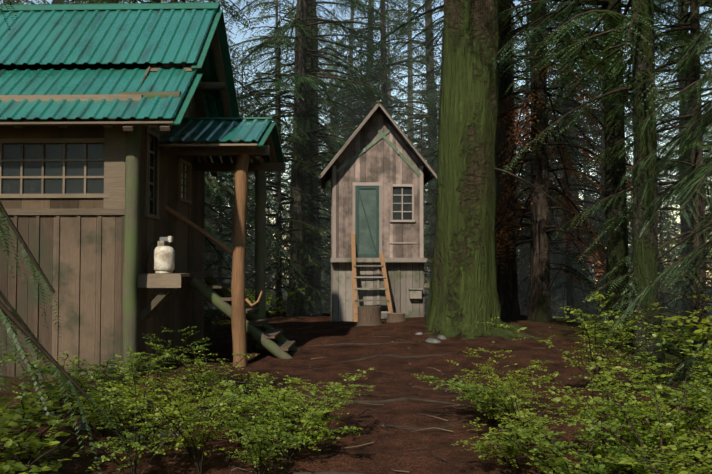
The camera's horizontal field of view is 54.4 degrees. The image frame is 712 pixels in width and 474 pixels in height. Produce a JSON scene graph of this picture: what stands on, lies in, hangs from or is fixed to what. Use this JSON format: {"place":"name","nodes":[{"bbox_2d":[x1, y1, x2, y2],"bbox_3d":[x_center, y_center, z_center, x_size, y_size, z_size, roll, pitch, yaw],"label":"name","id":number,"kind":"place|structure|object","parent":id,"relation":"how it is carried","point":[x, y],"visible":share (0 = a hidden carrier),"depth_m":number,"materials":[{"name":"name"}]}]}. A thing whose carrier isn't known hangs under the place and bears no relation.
{"place":"outdoors","nodes":[
{"label":"outdoors","id":0,"kind":"place"},
{"bbox_2d":[0,289,711,473],"bbox_3d":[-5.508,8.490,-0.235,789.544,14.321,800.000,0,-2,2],"label":"forest floor","id":1,"kind":"structure","parent":0,"point":[387,450],"depth_m":8.59,"materials":[{"name":"brown soil"}]},
{"bbox_2d":[0,0,42,378],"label":"hemlock tree","id":2,"kind":"object","parent":1,"relation":"on","point":[5,298],"visible":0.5,"depth_m":4.16,"materials":[{"name":"green plant"}]},
{"bbox_2d":[0,396,74,466],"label":"salmonberry bush","id":3,"kind":"object","parent":1,"relation":"on","point":[27,436],"visible":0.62,"depth_m":4.96,"materials":[{"name":"green plant"}]},
{"bbox_2d":[0,439,79,473],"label":"salmonberry bush","id":4,"kind":"object","parent":1,"relation":"on","point":[11,466],"visible":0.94,"depth_m":4.69,"materials":[{"name":"green plant"}]},
{"bbox_2d":[0,345,88,413],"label":"salmonberry bush","id":5,"kind":"object","parent":1,"relation":"on","point":[45,369],"visible":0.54,"depth_m":7.29,"materials":[{"name":"green plant"}]},
{"bbox_2d":[0,372,107,445],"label":"salmonberry bush","id":6,"kind":"object","parent":1,"relation":"on","point":[40,412],"visible":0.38,"depth_m":6.11,"materials":[{"name":"green plant"}]},
{"bbox_2d":[0,201,129,473],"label":"overhanging hemlock boughs","id":7,"kind":"object","parent":1,"relation":"on","point":[12,317],"visible":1,"depth_m":2.98,"materials":[{"name":"green plant"}]},
{"bbox_2d":[0,381,139,470],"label":"salmonberry bush","id":8,"kind":"object","parent":1,"relation":"on","point":[27,456],"visible":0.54,"depth_m":5.28,"materials":[{"name":"green plant"}]},
{"bbox_2d":[0,62,204,378],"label":"cabin walls","id":9,"kind":"structure","parent":1,"relation":"on","point":[62,195],"depth_m":9.72,"materials":[{"name":"brown wood"}]},
{"bbox_2d":[0,2,248,176],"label":"cabin roof","id":10,"kind":"structure","parent":9,"relation":"on","point":[81,49],"depth_m":10.73,"materials":[{"name":"teal metal"}]},
{"bbox_2d":[12,374,205,437],"bbox_3d":[-2.323,1.607,6.551,1.655,0.619,1.266,0,-2,13],"label":"huckleberry bush","id":11,"kind":"object","parent":1,"relation":"on","point":[92,426],"visible":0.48,"depth_m":6.50,"materials":[{"name":"green plant"}]},
{"bbox_2d":[31,343,210,409],"bbox_3d":[-2.605,1.576,7.461,1.478,0.741,1.864,-1,-2,18],"label":"huckleberry bush","id":12,"kind":"object","parent":1,"relation":"on","point":[119,362],"visible":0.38,"depth_m":7.43,"materials":[{"name":"green plant"}]},
{"bbox_2d":[60,362,213,450],"bbox_3d":[-2.006,1.500,6.120,1.082,0.824,2.173,1,-2,-36],"label":"huckleberry bush","id":13,"kind":"object","parent":1,"relation":"on","point":[132,416],"visible":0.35,"depth_m":5.99,"materials":[{"name":"green plant"}]},
{"bbox_2d":[13,346,262,473],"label":"huckleberry bush","id":14,"kind":"object","parent":1,"relation":"on","point":[135,444],"visible":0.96,"depth_m":5.18,"materials":[{"name":"green plant"}]},
{"bbox_2d":[61,0,232,235],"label":"hemlock tree","id":15,"kind":"object","parent":1,"relation":"on","point":[220,215],"visible":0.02,"depth_m":20.26,"materials":[{"name":"green plant"}]},
{"bbox_2d":[80,0,249,314],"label":"young hemlock tree","id":16,"kind":"object","parent":1,"relation":"on","point":[206,178],"depth_m":16.28,"materials":[{"name":"green plant"}]},
{"bbox_2d":[92,384,249,473],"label":"huckleberry bush","id":17,"kind":"object","parent":1,"relation":"on","point":[184,438],"visible":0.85,"depth_m":5.42,"materials":[{"name":"green plant"}]},
{"bbox_2d":[98,344,257,416],"bbox_3d":[-1.849,1.625,7.375,1.690,0.662,1.245,6,0,14],"label":"huckleberry bush","id":18,"kind":"object","parent":1,"relation":"on","point":[160,380],"visible":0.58,"depth_m":7.28,"materials":[{"name":"green plant"}]},
{"bbox_2d":[59,0,299,331],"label":"hemlock tree","id":19,"kind":"object","parent":1,"relation":"on","point":[224,3],"visible":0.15,"depth_m":18.75,"materials":[{"name":"green plant"}]},
{"bbox_2d":[119,0,267,262],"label":"hemlock tree","id":20,"kind":"object","parent":1,"relation":"on","point":[221,172],"visible":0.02,"depth_m":26.41,"materials":[{"name":"green plant"}]},
{"bbox_2d":[143,326,256,429],"bbox_3d":[-1.558,1.397,6.822,1.049,1.076,1.831,1,-2,-18],"label":"huckleberry bush","id":21,"kind":"object","parent":1,"relation":"on","point":[231,385],"visible":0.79,"depth_m":6.65,"materials":[{"name":"green plant"}]},
{"bbox_2d":[122,117,299,379],"bbox_3d":[-2.070,0.234,11.438,2.252,4.649,3.849,0,-2,2],"label":"cabin porch and stairs","id":22,"kind":"object","parent":1,"relation":"on","point":[240,147],"visible":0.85,"depth_m":11.00,"materials":[{"name":"brown wood"}]},
{"bbox_2d":[146,236,174,273],"bbox_3d":[-2.877,0.310,10.109,0.453,0.648,0.312,0,-2,2],"label":"propane cylinder","id":23,"kind":"object","parent":22,"relation":"on","point":[163,257],"visible":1,"depth_m":10.00,"materials":[{"name":"paint"}]},
{"bbox_2d":[172,369,290,449],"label":"huckleberry bush","id":24,"kind":"object","parent":1,"relation":"on","point":[242,419],"visible":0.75,"depth_m":6.20,"materials":[{"name":"green plant"}]},
{"bbox_2d":[189,0,276,309],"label":"hemlock tree","id":25,"kind":"object","parent":1,"relation":"on","point":[207,259],"visible":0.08,"depth_m":30.11,"materials":[{"name":"green plant"}]},
{"bbox_2d":[204,283,275,312],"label":"huckleberry bush","id":26,"kind":"object","parent":1,"relation":"on","point":[252,300],"visible":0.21,"depth_m":18.32,"materials":[{"name":"green plant"}]},
{"bbox_2d":[204,34,281,312],"bbox_3d":[-5.016,-2.497,26.230,4.567,11.680,4.701,0,-2,-5],"label":"hemlock tree","id":27,"kind":"object","parent":1,"relation":"on","point":[215,263],"visible":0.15,"depth_m":26.01,"materials":[{"name":"green plant"}]},
{"bbox_2d":[212,289,274,333],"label":"salmonberry bush","id":28,"kind":"object","parent":1,"relation":"on","point":[246,303],"visible":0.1,"depth_m":15.36,"materials":[{"name":"green plant"}]},
{"bbox_2d":[204,43,289,301],"bbox_3d":[-5.438,-2.626,32.028,5.250,13.176,5.350,0,-2,6],"label":"hemlock tree","id":29,"kind":"object","parent":1,"relation":"on","point":[247,258],"visible":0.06,"depth_m":32.28,"materials":[{"name":"green plant"}]},
{"bbox_2d":[212,101,285,304],"bbox_3d":[-5.833,-1.523,35.130,4.599,11.542,4.687,0,-3,4],"label":"hemlock tree","id":30,"kind":"object","parent":1,"relation":"on","point":[249,235],"visible":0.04,"depth_m":35.23,"materials":[{"name":"green plant"}]},
{"bbox_2d":[193,402,310,473],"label":"huckleberry bush","id":31,"kind":"object","parent":1,"relation":"on","point":[252,453],"visible":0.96,"depth_m":5.21,"materials":[{"name":"green plant"}]},
{"bbox_2d":[223,84,290,300],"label":"hemlock tree","id":32,"kind":"object","parent":1,"relation":"on","point":[274,227],"visible":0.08,"depth_m":40.02,"materials":[{"name":"green plant"}]},
{"bbox_2d":[245,168,289,309],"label":"hemlock tree","id":33,"kind":"object","parent":1,"relation":"on","point":[267,241],"visible":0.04,"depth_m":50.05,"materials":[{"name":"green plant"}]},
{"bbox_2d":[205,0,336,316],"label":"young hemlock tree","id":34,"kind":"object","parent":1,"relation":"on","point":[279,262],"visible":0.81,"depth_m":25.16,"materials":[{"name":"green plant"}]},
{"bbox_2d":[224,0,330,308],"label":"hemlock tree","id":35,"kind":"object","parent":1,"relation":"on","point":[275,16],"visible":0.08,"depth_m":38.59,"materials":[{"name":"green plant"}]},
{"bbox_2d":[211,372,358,421],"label":"huckleberry bush","id":36,"kind":"object","parent":1,"relation":"on","point":[289,401],"visible":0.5,"depth_m":7.10,"materials":[{"name":"green plant"}]},
{"bbox_2d":[266,287,304,316],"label":"salmonberry bush","id":37,"kind":"object","parent":1,"relation":"on","point":[277,308],"visible":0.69,"depth_m":22.22,"materials":[{"name":"green plant"}]},
{"bbox_2d":[218,373,363,459],"bbox_3d":[-0.474,1.585,5.772,1.329,0.650,1.296,0,-2,-11],"label":"huckleberry bush","id":38,"kind":"object","parent":1,"relation":"on","point":[310,423],"visible":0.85,"depth_m":5.80,"materials":[{"name":"green plant"}]},
{"bbox_2d":[272,102,332,314],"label":"hemlock tree","id":39,"kind":"object","parent":1,"relation":"on","point":[316,273],"visible":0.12,"depth_m":30.49,"materials":[{"name":"green plant"}]},
{"bbox_2d":[245,0,360,315],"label":"hemlock tree","id":40,"kind":"object","parent":1,"relation":"on","point":[310,280],"visible":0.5,"depth_m":27.35,"materials":[{"name":"green plant"}]},
{"bbox_2d":[229,0,406,315],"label":"tall fir tree","id":41,"kind":"object","parent":1,"relation":"on","point":[299,63],"visible":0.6,"depth_m":26.03,"materials":[{"name":"green plant"}]},
{"bbox_2d":[224,0,411,314],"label":"tall fir tree","id":42,"kind":"object","parent":1,"relation":"on","point":[336,52],"visible":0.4,"depth_m":30.98,"materials":[{"name":"green plant"}]},
{"bbox_2d":[320,149,335,312],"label":"hemlock tree","id":43,"kind":"object","parent":1,"relation":"on","point":[324,246],"depth_m":38.03,"materials":[{"name":"green plant"}]},
{"bbox_2d":[287,367,375,433],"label":"huckleberry bush","id":44,"kind":"object","parent":1,"relation":"on","point":[327,416],"visible":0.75,"depth_m":6.47,"materials":[{"name":"green plant"}]},
{"bbox_2d":[318,6,354,245],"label":"fir tree","id":45,"kind":"object","parent":1,"relation":"on","point":[331,66],"depth_m":64.22,"materials":[{"name":"green plant"}]},
{"bbox_2d":[0,306,693,473],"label":"forest floor debris and stump","id":46,"kind":"object","parent":1,"relation":"on","point":[369,315],"visible":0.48,"depth_m":9.44,"materials":[{"name":"brown wood"}]},
{"bbox_2d":[318,0,378,262],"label":"fir tree","id":47,"kind":"object","parent":1,"relation":"on","point":[332,68],"visible":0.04,"depth_m":52.41,"materials":[{"name":"green plant"}]},
{"bbox_2d":[321,1,391,274],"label":"hemlock tree","id":48,"kind":"object","parent":1,"relation":"on","point":[354,75],"visible":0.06,"depth_m":44.90,"materials":[{"name":"green plant"}]},
{"bbox_2d":[319,18,399,289],"bbox_3d":[0.165,-3.420,34.632,6.402,16.066,6.524,0,-2,-9],"label":"hemlock tree","id":49,"kind":"object","parent":1,"relation":"on","point":[378,88],"visible":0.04,"depth_m":34.88,"materials":[{"name":"green plant"}]},
{"bbox_2d":[351,231,392,321],"bbox_3d":[0.408,0.998,16.901,1.029,2.597,1.113,0,-2,-2],"label":"ladder","id":50,"kind":"object","parent":1,"relation":"on","point":[385,280],"visible":0.75,"depth_m":16.83,"materials":[{"name":"brown wood"}]},
{"bbox_2d":[318,0,435,243],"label":"fir tree","id":51,"kind":"object","parent":1,"relation":"on","point":[396,22],"visible":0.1,"depth_m":39.65,"materials":[{"name":"green plant"}]},
{"bbox_2d":[320,101,436,321],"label":"wooden shed","id":52,"kind":"structure","parent":1,"relation":"on","point":[381,173],"depth_m":17.40,"materials":[{"name":"brown wood"}]},
{"bbox_2d":[322,0,440,232],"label":"tall fir tree","id":53,"kind":"object","parent":1,"relation":"on","point":[384,87],"visible":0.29,"depth_m":32.86,"materials":[{"name":"green plant"}]},
{"bbox_2d":[345,2,429,281],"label":"fir tree","id":54,"kind":"object","parent":1,"relation":"on","point":[389,93],"visible":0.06,"depth_m":67.07,"materials":[{"name":"green plant"}]},
{"bbox_2d":[349,0,443,281],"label":"fir tree","id":55,"kind":"object","parent":1,"relation":"on","point":[431,95],"visible":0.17,"depth_m":40.26,"materials":[{"name":"green plant"}]},
{"bbox_2d":[373,0,438,234],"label":"fir tree","id":56,"kind":"object","parent":1,"relation":"on","point":[411,72],"visible":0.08,"depth_m":58.64,"materials":[{"name":"green plant"}]},
{"bbox_2d":[398,82,438,301],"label":"young hemlock tree","id":57,"kind":"object","parent":1,"relation":"on","point":[421,119],"visible":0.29,"depth_m":29.47,"materials":[{"name":"green plant"}]},
{"bbox_2d":[406,49,440,309],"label":"hemlock tree","id":58,"kind":"object","parent":1,"relation":"on","point":[435,187],"visible":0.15,"depth_m":38.72,"materials":[{"name":"green plant"}]},
{"bbox_2d":[411,373,539,423],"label":"huckleberry bush","id":59,"kind":"object","parent":1,"relation":"on","point":[468,390],"visible":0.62,"depth_m":6.99,"materials":[{"name":"green plant"}]},
{"bbox_2d":[425,0,556,336],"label":"tree trunk","id":60,"kind":"object","parent":1,"relation":"on","point":[463,295],"visible":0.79,"depth_m":14.34,"materials":[{"name":"green plant"}]},
{"bbox_2d":[420,41,561,299],"bbox_3d":[4.589,-2.738,24.857,5.306,12.702,5.214,0,-2,8],"label":"young hemlock tree","id":61,"kind":"object","parent":1,"relation":"on","point":[433,206],"visible":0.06,"depth_m":24.74,"materials":[{"name":"green plant"}]},
{"bbox_2d":[446,346,567,451],"bbox_3d":[1.507,1.452,6.181,1.526,0.958,1.158,2,-3,-37],"label":"huckleberry bush","id":62,"kind":"object","parent":1,"relation":"on","point":[519,418],"visible":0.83,"depth_m":6.05,"materials":[{"name":"green plant"}]},
{"bbox_2d":[466,360,551,416],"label":"huckleberry bush","id":63,"kind":"object","parent":1,"relation":"on","point":[524,377],"visible":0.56,"depth_m":7.49,"materials":[{"name":"green plant"}]},
{"bbox_2d":[357,0,666,319],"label":"tall fir tree","id":64,"kind":"object","parent":1,"relation":"on","point":[507,284],"visible":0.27,"depth_m":21.62,"materials":[{"name":"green plant"}]},
{"bbox_2d":[451,398,598,470],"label":"huckleberry bush","id":65,"kind":"object","parent":1,"relation":"on","point":[512,455],"visible":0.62,"depth_m":5.42,"materials":[{"name":"green plant"}]},
{"bbox_2d":[511,0,563,283],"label":"hemlock tree","id":66,"kind":"object","parent":1,"relation":"on","point":[516,91],"depth_m":40.27,"materials":[{"name":"green plant"}]},
{"bbox_2d":[515,86,574,314],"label":"hemlock tree","id":67,"kind":"object","parent":1,"relation":"on","point":[519,281],"visible":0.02,"depth_m":32.18,"materials":[{"name":"brown plant"}]},
{"bbox_2d":[429,0,661,322],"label":"conifer tree","id":68,"kind":"object","parent":1,"relation":"on","point":[538,238],"visible":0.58,"depth_m":20.64,"materials":[{"name":"brown plant"}]},
{"bbox_2d":[512,1,605,318],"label":"hemlock tree","id":69,"kind":"object","parent":1,"relation":"on","point":[526,269],"visible":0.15,"depth_m":32.72,"materials":[{"name":"brown plant"}]},
{"bbox_2d":[514,1,632,319],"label":"fir tree","id":70,"kind":"object","parent":1,"relation":"on","point":[562,167],"visible":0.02,"depth_m":47.36,"materials":[{"name":"green plant"}]},
{"bbox_2d":[516,2,632,325],"bbox_3d":[9.594,-3.267,31.398,6.288,15.781,6.408,0,-3,-7],"label":"hemlock tree","id":71,"kind":"object","parent":1,"relation":"on","point":[562,257],"visible":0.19,"depth_m":31.25,"materials":[{"name":"brown plant"}]},
{"bbox_2d":[519,1,632,322],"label":"fir tree","id":72,"kind":"object","parent":1,"relation":"on","point":[581,156],"visible":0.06,"depth_m":35.71,"materials":[{"name":"green plant"}]},
{"bbox_2d":[475,291,694,391],"bbox_3d":[2.892,1.347,8.691,2.752,1.340,1.387,0,-2,10],"label":"huckleberry bush","id":73,"kind":"object","parent":1,"relation":"on","point":[590,346],"visible":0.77,"depth_m":8.71,"materials":[{"name":"green plant"}]},
{"bbox_2d":[491,422,685,473],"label":"huckleberry bush","id":74,"kind":"object","parent":1,"relation":"on","point":[560,464],"visible":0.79,"depth_m":4.87,"materials":[{"name":"green plant"}]},
{"bbox_2d":[514,1,663,320],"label":"hemlock tree","id":75,"kind":"object","parent":1,"relation":"on","point":[567,285],"visible":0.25,"depth_m":26.62,"materials":[{"name":"green plant"}]},
{"bbox_2d":[549,66,633,325],"bbox_3d":[12.732,-2.529,39.234,7.270,17.904,7.134,-1,-1,8],"label":"hemlock tree","id":76,"kind":"object","parent":1,"relation":"on","point":[591,198],"visible":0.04,"depth_m":38.90,"materials":[{"name":"green plant"}]},
{"bbox_2d":[553,313,633,347],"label":"huckleberry bush","id":77,"kind":"object","parent":1,"relation":"on","point":[604,331],"visible":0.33,"depth_m":13.08,"materials":[{"name":"green plant"}]},
{"bbox_2d":[517,0,678,325],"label":"hemlock tree","id":78,"kind":"object","parent":1,"relation":"on","point":[602,214],"visible":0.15,"depth_m":31.87,"materials":[{"name":"green plant"}]},
{"bbox_2d":[488,0,711,344],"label":"conifer tree","id":79,"kind":"object","parent":1,"relation":"on","point":[617,248],"visible":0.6,"depth_m":15.16,"materials":[{"name":"green plant"}]},
{"bbox_2d":[499,356,711,473],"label":"huckleberry bush","id":80,"kind":"object","parent":1,"relation":"on","point":[640,470],"visible":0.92,"depth_m":4.83,"materials":[{"name":"green plant"}]},
{"bbox_2d":[502,0,709,367],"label":"conifer tree","id":81,"kind":"object","parent":1,"relation":"on","point":[646,262],"visible":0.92,"depth_m":11.47,"materials":[{"name":"green plant"}]},
{"bbox_2d":[504,366,711,473],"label":"huckleberry bush","id":82,"kind":"object","parent":1,"relation":"on","point":[667,437],"visible":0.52,"depth_m":5.33,"materials":[{"name":"green plant"}]},
{"bbox_2d":[548,371,711,462],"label":"huckleberry bush","id":83,"kind":"object","parent":1,"relation":"on","point":[564,398],"visible":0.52,"depth_m":5.59,"materials":[{"name":"green plant"}]},
{"bbox_2d":[558,0,711,369],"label":"hemlock tree","id":84,"kind":"object","parent":1,"relation":"on","point":[693,27],"visible":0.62,"depth_m":12.34,"materials":[{"name":"green plant"}]},
{"bbox_2d":[571,352,711,417],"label":"huckleberry bush","id":85,"kind":"object","parent":1,"relation":"on","point":[616,368],"visible":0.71,"depth_m":6.08,"materials":[{"name":"green plant"}]},
{"bbox_2d":[579,3,711,282],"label":"fir tree","id":86,"kind":"object","parent":1,"relation":"on","point":[659,157],"visible":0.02,"depth_m":40.69,"materials":[{"name":"green plant"}]},
{"bbox_2d":[585,0,711,334],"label":"tall fir tree","id":87,"kind":"object","parent":1,"relation":"on","point":[683,221],"visible":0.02,"depth_m":29.57,"materials":[{"name":"green plant"}]},
{"bbox_2d":[585,445,711,473],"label":"huckleberry bush","id":88,"kind":"object","parent":1,"relation":"on","point":[670,455],"visible":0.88,"depth_m":3.97,"materials":[{"name":"green plant"}]},
{"bbox_2d":[595,338,706,413],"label":"huckleberry bush","id":89,"kind":"object","parent":1,"relation":"on","point":[660,381],"visible":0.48,"depth_m":7.17,"materials":[{"name":"green plant"}]},
{"bbox_2d":[592,0,711,300],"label":"tall fir tree","id":90,"kind":"object","parent":1,"relation":"on","point":[668,132],"visible":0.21,"depth_m":20.43,"materials":[{"name":"green plant"}]},
{"bbox_2d":[594,380,711,450],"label":"huckleberry bush","id":91,"kind":"object","parent":1,"relation":"on","point":[694,400],"visible":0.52,"depth_m":5.06,"materials":[{"name":"green plant"}]},
{"bbox_2d":[604,0,711,430],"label":"young hemlock","id":92,"kind":"object","parent":1,"relation":"on","point":[706,166],"visible":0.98,"depth_m":7.36,"materials":[{"name":"green plant"}]},
{"bbox_2d":[622,417,711,473],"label":"huckleberry bush","id":93,"kind":"object","parent":1,"relation":"on","point":[683,436],"visible":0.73,"depth_m":4.28,"materials":[{"name":"green plant"}]},
{"bbox_2d":[627,118,708,333],"bbox_3d":[12.877,-0.256,29.405,4.065,10.202,4.143,-1,-1,13],"label":"hemlock tree","id":94,"kind":"object","parent":1,"relation":"on","point":[662,298],"visible":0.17,"depth_m":29.41,"materials":[{"name":"green plant"}]},
{"bbox_2d":[658,202,679,337],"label":"hemlock tree","id":95,"kind":"object","parent":1,"relation":"on","point":[669,252],"visible":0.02,"depth_m":48.87,"materials":[{"name":"green plant"}]},
{"bbox_2d":[630,162,710,325],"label":"hemlock tree","id":96,"kind":"object","parent":1,"relation":"on","point":[672,226],"visible":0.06,"depth_m":54.31,"materials":[{"name":"green plant"}]},
{"bbox_2d":[631,323,711,377],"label":"huckleberry bush","id":97,"kind":"object","parent":1,"relation":"on","point":[705,351],"visible":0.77,"depth_m":6.68,"materials":[{"name":"green plant"}]},
{"bbox_2d":[661,320,692,358],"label":"huckleberry bush","id":98,"kind":"object","parent":1,"relation":"on","point":[675,328],"visible":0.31,"depth_m":14.42,"materials":[{"name":"green plant"}]},
{"bbox_2d":[643,375,711,447],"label":"huckleberry bush","id":99,"kind":"object","parent":1,"relation":"on","point":[700,409],"visible":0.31,"depth_m":6.11,"materials":[{"name":"green plant"}]},
{"bbox_2d":[652,323,711,374],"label":"salmonberry bush","id":100,"kind":"object","parent":1,"relation":"on","point":[681,343],"visible":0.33,"depth_m":10.40,"materials":[{"name":"green plant"}]},
{"bbox_2d":[654,294,711,371],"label":"huckleberry bush","id":101,"kind":"object","parent":1,"relation":"on","point":[702,326],"visible":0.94,"depth_m":6.16,"materials":[{"name":"green plant"}]},
{"bbox_2d":[658,39,710,319],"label":"fir tree","id":102,"kind":"object","parent":1,"relation":"on","point":[673,180],"visible":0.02,"depth_m":64.03,"materials":[{"name":"green plant"}]},
{"bbox_2d":[660,133,711,336],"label":"young hemlock tree","id":103,"kind":"object","parent":1,"relation":"on","point":[688,249],"visible":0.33,"depth_m":27.54,"materials":[{"name":"green plant"}]},
{"bbox_2d":[666,209,711,338],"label":"hemlock tree","id":104,"kind":"object","parent":1,"relation":"on","point":[707,281],"visible":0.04,"depth_m":38.99,"materials":[{"name":"green plant"}]},
{"bbox_2d":[669,78,711,287],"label":"young hemlock tree","id":105,"kind":"object","parent":1,"relation":"on","point":[709,258],"visible":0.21,"depth_m":23.87,"materials":[{"name":"green plant"}]},
{"bbox_2d":[679,371,711,415],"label":"huckleberry bush","id":106,"kind":"object","parent":1,"relation":"on","point":[704,391],"visible":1,"depth_m":4.46,"materials":[{"name":"green plant"}]},
{"bbox_2d":[0,0,711,286],"label":"sky","id":107,"kind":"structure","parent":0,"point":[239,38],"materials":[{"name":"blue"}]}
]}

